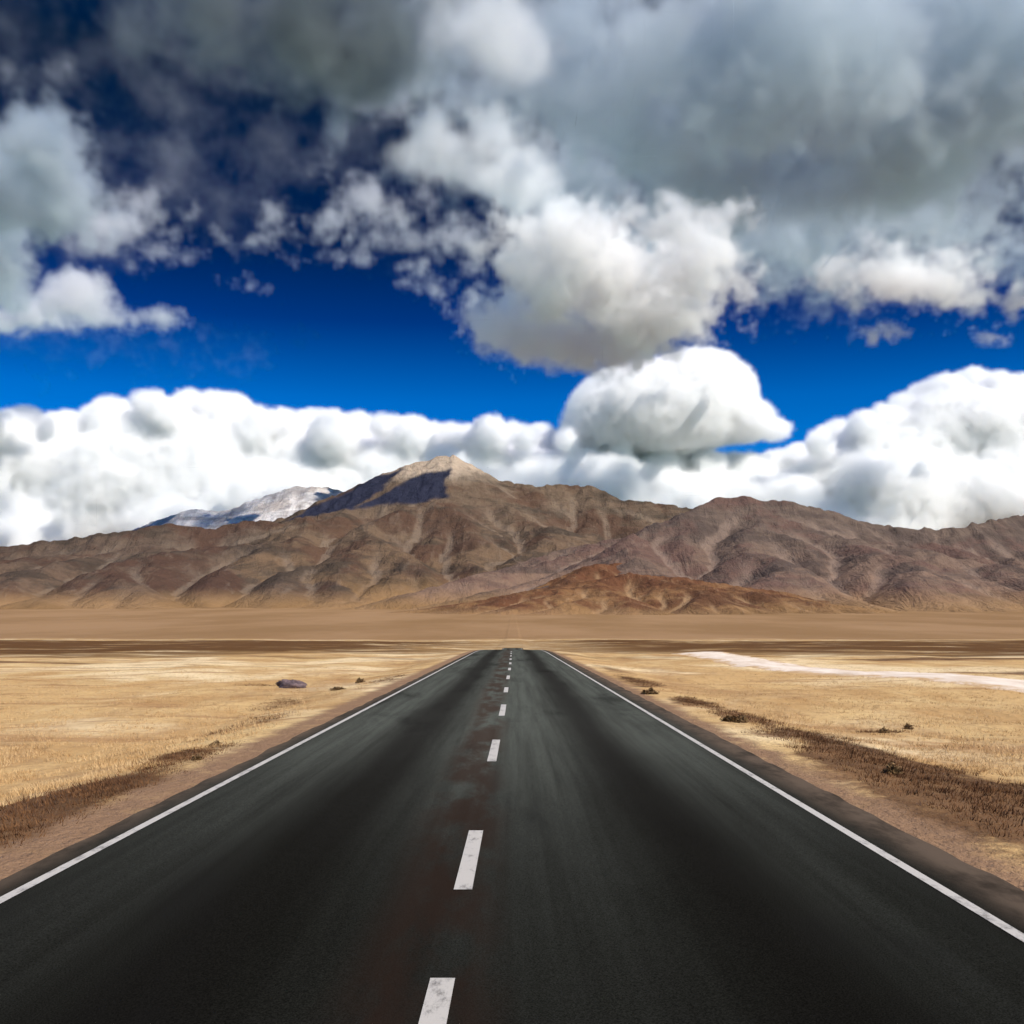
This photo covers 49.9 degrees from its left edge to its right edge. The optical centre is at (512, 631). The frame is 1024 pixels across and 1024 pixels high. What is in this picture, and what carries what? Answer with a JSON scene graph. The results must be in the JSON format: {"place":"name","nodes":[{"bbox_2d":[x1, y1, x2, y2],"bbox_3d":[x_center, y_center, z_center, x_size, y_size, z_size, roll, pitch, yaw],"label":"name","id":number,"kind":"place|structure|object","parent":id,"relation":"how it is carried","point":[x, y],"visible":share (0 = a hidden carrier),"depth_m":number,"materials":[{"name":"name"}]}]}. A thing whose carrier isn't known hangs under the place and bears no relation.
{"place":"outdoors","nodes":[
{"label":"outdoors","id":0,"kind":"place"},
{"bbox_2d":[0,648,1023,1023],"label":"road","id":1,"kind":"structure","parent":0,"point":[636,864],"depth_m":7.81,"materials":[{"name":"black asphalt"}]},
{"bbox_2d":[0,650,479,902],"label":"road edge line","id":2,"kind":"object","parent":1,"relation":"on","point":[18,890],"visible":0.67,"depth_m":10.79,"materials":[{"name":"paint"}]},
{"bbox_2d":[418,978,454,1023],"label":"road centre line","id":3,"kind":"object","parent":1,"relation":"on","point":[436,1004],"visible":1,"depth_m":5.47,"materials":[{"name":"paint"}]},
{"bbox_2d":[454,830,482,888],"bbox_3d":[-0.350,1.839,9.030,0.132,0.001,2.341,0,0,0],"label":"road centre line","id":4,"kind":"object","parent":1,"relation":"on","point":[466,871],"visible":1,"depth_m":8.81,"materials":[{"name":"paint"}]},
{"bbox_2d":[487,740,499,760],"bbox_3d":[-0.294,1.839,17.225,0.133,0.001,3.151,0,0,0],"label":"road centre line","id":5,"kind":"object","parent":1,"relation":"on","point":[493,753],"visible":1,"depth_m":16.93,"materials":[{"name":"paint"}]},
{"bbox_2d":[499,705,505,715],"bbox_3d":[-0.242,1.839,26.050,0.135,0.001,3.701,0,0,0],"label":"road centre line","id":6,"kind":"object","parent":1,"relation":"on","point":[502,710],"visible":1,"depth_m":25.77,"materials":[{"name":"paint"}]},
{"bbox_2d":[521,648,1023,941],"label":"road edge line","id":7,"kind":"object","parent":1,"relation":"on","point":[1006,927],"visible":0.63,"depth_m":9.44,"materials":[{"name":"paint"}]},
{"bbox_2d":[0,607,1023,890],"bbox_3d":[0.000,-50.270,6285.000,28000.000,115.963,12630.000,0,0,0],"label":"ground","id":8,"kind":"structure","parent":0,"point":[66,645],"depth_m":49.24,"materials":[{"name":"beige sand"}]},
{"bbox_2d":[191,754,201,760],"bbox_3d":[-4.758,1.888,16.561,0.180,0.099,0.173,0,0,42],"label":"dry shrub","id":9,"kind":"object","parent":8,"relation":"on","point":[197,757],"visible":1,"depth_m":16.53,"materials":[{"name":"brown plant"}]},
{"bbox_2d":[276,679,306,687],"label":"boulder","id":10,"kind":"object","parent":8,"relation":"on","point":[286,683],"visible":0.87,"depth_m":44.03,"materials":[{"name":"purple stone"}]},
{"bbox_2d":[329,687,345,690],"bbox_3d":[-6.221,2.004,39.266,0.543,0.153,0.686,0,0,33],"label":"dry shrub","id":11,"kind":"object","parent":8,"relation":"on","point":[337,688],"visible":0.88,"depth_m":39.17,"materials":[{"name":"brown plant"}]},
{"bbox_2d":[355,677,365,682],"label":"dry shrub","id":12,"kind":"object","parent":8,"relation":"on","point":[358,680],"visible":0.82,"depth_m":47.46,"materials":[{"name":"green plant"}]},
{"bbox_2d":[0,662,1023,806],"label":"dry grass","id":13,"kind":"structure","parent":8,"relation":"on","point":[15,792],"depth_m":24.16,"materials":[{"name":"plant"}]},
{"bbox_2d":[0,674,1023,851],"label":"dry scrub","id":14,"kind":"object","parent":8,"relation":"on","point":[985,789],"visible":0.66,"depth_m":14.77,"materials":[{"name":"brown plant"}]},
{"bbox_2d":[640,687,658,693],"bbox_3d":[4.204,1.812,33.965,0.664,0.226,0.692,0,0,0],"label":"dry shrub","id":15,"kind":"object","parent":8,"relation":"on","point":[650,691],"visible":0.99,"depth_m":33.87,"materials":[{"name":"brown plant"}]},
{"bbox_2d":[720,715,748,722],"bbox_3d":[4.760,1.854,23.625,0.644,0.176,0.661,0,0,0],"label":"dry shrub","id":16,"kind":"object","parent":8,"relation":"on","point":[738,719],"visible":0.97,"depth_m":23.52,"materials":[{"name":"brown plant"}]},
{"bbox_2d":[878,726,889,732],"bbox_3d":[8.092,2.132,24.016,0.309,0.165,0.299,0,0,0],"label":"dry shrub","id":17,"kind":"object","parent":8,"relation":"on","point":[882,729],"visible":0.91,"depth_m":23.96,"materials":[{"name":"brown plant"}]},
{"bbox_2d":[880,761,904,774],"bbox_3d":[5.303,1.899,15.370,0.343,0.192,0.345,0,0,0],"label":"dry shrub","id":18,"kind":"object","parent":8,"relation":"on","point":[893,769],"visible":0.94,"depth_m":15.31,"materials":[{"name":"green plant"}]},
{"bbox_2d":[903,722,913,728],"bbox_3d":[9.109,2.159,25.309,0.276,0.168,0.313,0,0,0],"label":"dry shrub","id":19,"kind":"object","parent":8,"relation":"on","point":[907,726],"visible":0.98,"depth_m":25.31,"materials":[{"name":"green plant"}]},
{"bbox_2d":[0,455,1023,612],"bbox_3d":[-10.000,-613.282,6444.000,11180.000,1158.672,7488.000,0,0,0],"label":"mountains","id":20,"kind":"structure","parent":0,"point":[436,531],"depth_m":4825.68,"materials":[{"name":"brown stone"}]},
{"bbox_2d":[0,0,1023,546],"label":"sky","id":21,"kind":"structure","parent":0,"point":[689,254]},
{"bbox_2d":[389,563,898,615],"bbox_3d":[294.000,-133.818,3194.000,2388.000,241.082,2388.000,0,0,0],"label":"hills","id":22,"kind":"structure","parent":0,"point":[606,589],"depth_m":2931.47,"materials":[{"name":"brown stone"}]},
{"bbox_2d":[676,652,1023,692],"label":"path","id":23,"kind":"structure","parent":0,"point":[731,660],"depth_m":57.26,"materials":[{"name":"white sand"}]}
]}

